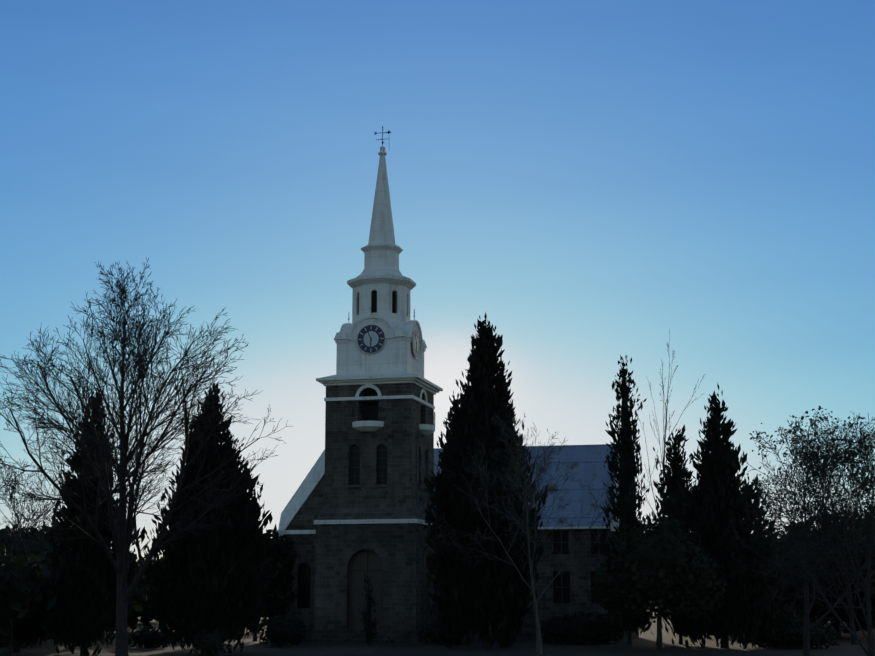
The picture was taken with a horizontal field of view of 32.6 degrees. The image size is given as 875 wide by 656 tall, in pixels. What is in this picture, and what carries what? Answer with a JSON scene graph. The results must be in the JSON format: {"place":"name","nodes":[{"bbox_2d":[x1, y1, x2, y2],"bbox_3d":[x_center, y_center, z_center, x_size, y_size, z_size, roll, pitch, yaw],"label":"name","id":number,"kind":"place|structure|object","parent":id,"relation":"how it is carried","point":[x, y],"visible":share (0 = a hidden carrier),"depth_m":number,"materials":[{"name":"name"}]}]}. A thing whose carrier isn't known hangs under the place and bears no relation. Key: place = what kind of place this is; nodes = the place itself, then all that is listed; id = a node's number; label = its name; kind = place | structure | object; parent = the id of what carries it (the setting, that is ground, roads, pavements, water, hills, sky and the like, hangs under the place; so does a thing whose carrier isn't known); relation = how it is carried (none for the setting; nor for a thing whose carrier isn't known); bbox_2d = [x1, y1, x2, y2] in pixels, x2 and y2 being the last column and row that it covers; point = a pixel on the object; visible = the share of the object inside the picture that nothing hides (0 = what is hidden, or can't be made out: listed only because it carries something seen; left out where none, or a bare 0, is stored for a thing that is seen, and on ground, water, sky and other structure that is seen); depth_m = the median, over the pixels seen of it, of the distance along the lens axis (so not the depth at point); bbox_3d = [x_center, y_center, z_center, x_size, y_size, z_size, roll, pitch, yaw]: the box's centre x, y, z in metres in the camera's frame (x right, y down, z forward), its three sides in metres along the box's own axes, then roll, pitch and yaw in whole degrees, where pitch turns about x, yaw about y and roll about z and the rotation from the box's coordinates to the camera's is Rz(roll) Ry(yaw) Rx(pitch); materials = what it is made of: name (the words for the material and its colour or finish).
{"place":"outdoors","nodes":[
{"label":"outdoors","id":0,"kind":"place"},
{"bbox_2d":[362,290,394,420],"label":"belfry opening","id":1,"kind":"object","parent":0,"point":[367,413],"depth_m":93.98,"materials":[{"name":"black"}]},
{"bbox_2d":[225,642,624,653],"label":"gravel path","id":2,"kind":"structure","parent":0,"point":[350,648],"depth_m":83.81,"materials":[{"name":"grey gravel"}]},
{"bbox_2d":[0,607,874,655],"bbox_3d":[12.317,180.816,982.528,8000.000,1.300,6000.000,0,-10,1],"label":"ground","id":3,"kind":"structure","parent":0,"point":[643,644],"depth_m":77.52,"materials":[{"name":"green plant"}]},
{"bbox_2d":[0,525,50,556],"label":"tree","id":4,"kind":"object","parent":3,"relation":"on","point":[35,550],"visible":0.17,"depth_m":112.26,"materials":[{"name":"green plant"}]},
{"bbox_2d":[0,548,55,652],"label":"tree","id":5,"kind":"object","parent":3,"relation":"on","point":[26,629],"visible":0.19,"depth_m":72.03,"materials":[{"name":"green plant"}]},
{"bbox_2d":[0,543,56,645],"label":"tree","id":6,"kind":"object","parent":3,"relation":"on","point":[15,592],"visible":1,"depth_m":64.55,"materials":[{"name":"green plant"}]},
{"bbox_2d":[0,521,71,552],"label":"tree","id":7,"kind":"object","parent":3,"relation":"on","point":[44,536],"visible":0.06,"depth_m":126.54,"materials":[{"name":"green plant"}]},
{"bbox_2d":[0,456,96,655],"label":"tree","id":8,"kind":"object","parent":3,"relation":"on","point":[33,522],"visible":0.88,"depth_m":66.39,"materials":[{"name":"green plant"}]},
{"bbox_2d":[35,392,149,655],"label":"cypress tree","id":9,"kind":"object","parent":3,"relation":"on","point":[82,612],"visible":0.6,"depth_m":69.50,"materials":[{"name":"green plant"}]},
{"bbox_2d":[110,550,139,569],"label":"tree","id":10,"kind":"object","parent":3,"relation":"on","point":[135,556],"visible":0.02,"depth_m":143.58,"materials":[{"name":"green plant"}]},
{"bbox_2d":[0,258,289,655],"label":"bare tree","id":11,"kind":"object","parent":3,"relation":"on","point":[121,526],"visible":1,"depth_m":59.72,"materials":[{"name":"brown plant"}]},
{"bbox_2d":[128,626,173,647],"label":"yard bush","id":12,"kind":"object","parent":3,"relation":"on","point":[146,637],"visible":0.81,"depth_m":79.63,"materials":[{"name":"green plant"}]},
{"bbox_2d":[138,556,163,622],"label":"tree","id":13,"kind":"object","parent":3,"relation":"on","point":[153,561],"visible":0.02,"depth_m":163.30,"materials":[{"name":"green plant"}]},
{"bbox_2d":[127,563,178,628],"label":"shrub","id":14,"kind":"object","parent":3,"relation":"on","point":[147,612],"visible":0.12,"depth_m":113.07,"materials":[{"name":"green plant"}]},
{"bbox_2d":[139,381,278,653],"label":"cypress tree","id":15,"kind":"object","parent":3,"relation":"on","point":[202,583],"visible":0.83,"depth_m":72.42,"materials":[{"name":"green plant"}]},
{"bbox_2d":[192,628,231,655],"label":"yard bush","id":16,"kind":"object","parent":3,"relation":"on","point":[211,643],"visible":1,"depth_m":68.74,"materials":[{"name":"green plant"}]},
{"bbox_2d":[246,529,297,640],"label":"bush","id":17,"kind":"object","parent":3,"relation":"on","point":[275,555],"visible":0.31,"depth_m":92.67,"materials":[{"name":"green plant"}]},
{"bbox_2d":[256,613,304,646],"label":"yard bush","id":18,"kind":"object","parent":3,"relation":"on","point":[285,631],"visible":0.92,"depth_m":80.72,"materials":[{"name":"green plant"}]},
{"bbox_2d":[288,618,305,644],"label":"bush","id":19,"kind":"object","parent":3,"relation":"on","point":[300,631],"visible":0.35,"depth_m":85.00,"materials":[{"name":"green plant"}]},
{"bbox_2d":[359,575,379,645],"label":"small conifer","id":20,"kind":"object","parent":3,"relation":"on","point":[369,623],"visible":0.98,"depth_m":83.45,"materials":[{"name":"green plant"}]},
{"bbox_2d":[268,146,638,642],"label":"church trim","id":21,"kind":"structure","parent":3,"relation":"on","point":[393,359],"depth_m":94.05,"materials":[{"name":"white paint"}]},
{"bbox_2d":[285,474,324,628],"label":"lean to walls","id":22,"kind":"structure","parent":21,"relation":"on","point":[304,518],"depth_m":94.15,"materials":[{"name":"stone"}]},
{"bbox_2d":[314,523,440,630],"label":"tower wall","id":23,"kind":"structure","parent":21,"relation":"on","point":[397,548],"depth_m":90.99,"materials":[{"name":"stone"}]},
{"bbox_2d":[348,550,382,629],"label":"church door","id":24,"kind":"structure","parent":23,"relation":"in","point":[368,563],"depth_m":91.06,"materials":[{"name":"brown wood"}]},
{"bbox_2d":[324,383,433,506],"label":"tower shaft","id":25,"kind":"object","parent":21,"relation":"on","point":[402,419],"visible":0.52,"depth_m":92.71,"materials":[{"name":"stone"}]},
{"bbox_2d":[352,283,409,322],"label":"belfry","id":26,"kind":"object","parent":21,"relation":"on","point":[384,299],"visible":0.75,"depth_m":95.52,"materials":[{"name":"white paint"}]},
{"bbox_2d":[348,126,434,424],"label":"church ironwork","id":27,"kind":"object","parent":21,"relation":"attached to","point":[388,132],"visible":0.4,"depth_m":94.75,"materials":[{"name":"black metal"}]},
{"bbox_2d":[416,312,556,647],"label":"cypress tree","id":28,"kind":"object","parent":3,"relation":"on","point":[484,598],"visible":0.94,"depth_m":79.20,"materials":[{"name":"green plant"}]},
{"bbox_2d":[406,407,650,653],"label":"pale bare tree","id":29,"kind":"object","parent":3,"relation":"on","point":[539,649],"visible":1,"depth_m":72.52,"materials":[{"name":"grey plant"}]},
{"bbox_2d":[441,529,620,628],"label":"body walls","id":30,"kind":"structure","parent":3,"relation":"on","point":[580,591],"depth_m":94.29,"materials":[{"name":"stone"}]},
{"bbox_2d":[434,444,613,526],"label":"roof","id":31,"kind":"structure","parent":30,"relation":"on","point":[585,464],"depth_m":97.41,"materials":[{"name":"grey metal"}]},
{"bbox_2d":[540,611,623,644],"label":"round bush","id":32,"kind":"object","parent":3,"relation":"on","point":[588,629],"visible":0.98,"depth_m":85.07,"materials":[{"name":"green plant"}]},
{"bbox_2d":[598,355,652,644],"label":"conifer tree","id":33,"kind":"object","parent":3,"relation":"on","point":[627,469],"visible":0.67,"depth_m":85.93,"materials":[{"name":"green plant"}]},
{"bbox_2d":[590,515,727,649],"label":"olive tree","id":34,"kind":"object","parent":3,"relation":"on","point":[669,569],"visible":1,"depth_m":76.09,"materials":[{"name":"green plant"}]},
{"bbox_2d":[636,329,705,645],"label":"bare tree","id":35,"kind":"object","parent":3,"relation":"on","point":[664,439],"visible":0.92,"depth_m":85.43,"materials":[{"name":"brown plant"}]},
{"bbox_2d":[647,424,699,644],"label":"cypress tree","id":36,"kind":"object","parent":3,"relation":"on","point":[680,473],"visible":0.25,"depth_m":87.48,"materials":[{"name":"green plant"}]},
{"bbox_2d":[655,382,792,648],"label":"cypress tree","id":37,"kind":"object","parent":3,"relation":"on","point":[709,501],"visible":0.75,"depth_m":79.47,"materials":[{"name":"green plant"}]},
{"bbox_2d":[717,425,874,655],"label":"sparse tree","id":38,"kind":"object","parent":3,"relation":"on","point":[866,519],"visible":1,"depth_m":57.20,"materials":[{"name":"green plant"}]},
{"bbox_2d":[736,411,874,655],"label":"sparse tree","id":39,"kind":"object","parent":3,"relation":"on","point":[812,458],"visible":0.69,"depth_m":62.88,"materials":[{"name":"green plant"}]},
{"bbox_2d":[767,620,844,648],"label":"yard bush","id":40,"kind":"object","parent":3,"relation":"on","point":[793,635],"visible":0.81,"depth_m":78.38,"materials":[{"name":"green plant"}]},
{"bbox_2d":[751,406,874,644],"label":"sparse tree","id":41,"kind":"object","parent":3,"relation":"on","point":[854,641],"visible":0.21,"depth_m":86.57,"materials":[{"name":"green plant"}]},
{"bbox_2d":[765,506,874,557],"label":"tree","id":42,"kind":"object","parent":3,"relation":"on","point":[846,526],"depth_m":131.92,"materials":[{"name":"green plant"}]},
{"bbox_2d":[772,549,873,638],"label":"tree","id":43,"kind":"object","parent":3,"relation":"on","point":[840,612],"visible":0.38,"depth_m":95.63,"materials":[{"name":"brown plant"}]},
{"bbox_2d":[810,511,874,551],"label":"tree","id":44,"kind":"object","parent":3,"relation":"on","point":[846,531],"depth_m":117.12,"materials":[{"name":"green plant"}]},
{"bbox_2d":[820,522,874,628],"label":"tree","id":45,"kind":"object","parent":3,"relation":"on","point":[862,595],"visible":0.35,"depth_m":92.77,"materials":[{"name":"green plant"}]},
{"bbox_2d":[0,0,874,560],"label":"sky","id":46,"kind":"structure","parent":0,"point":[597,180],"materials":[{"name":"blue"}]},
{"bbox_2d":[298,445,606,607],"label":"window","id":47,"kind":"structure","parent":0,"point":[304,577],"depth_m":94.08,"materials":[{"name":"black glass"}]},
{"bbox_2d":[349,291,602,602],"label":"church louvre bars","id":48,"kind":"object","parent":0,"point":[374,295],"visible":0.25,"depth_m":94.40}
]}

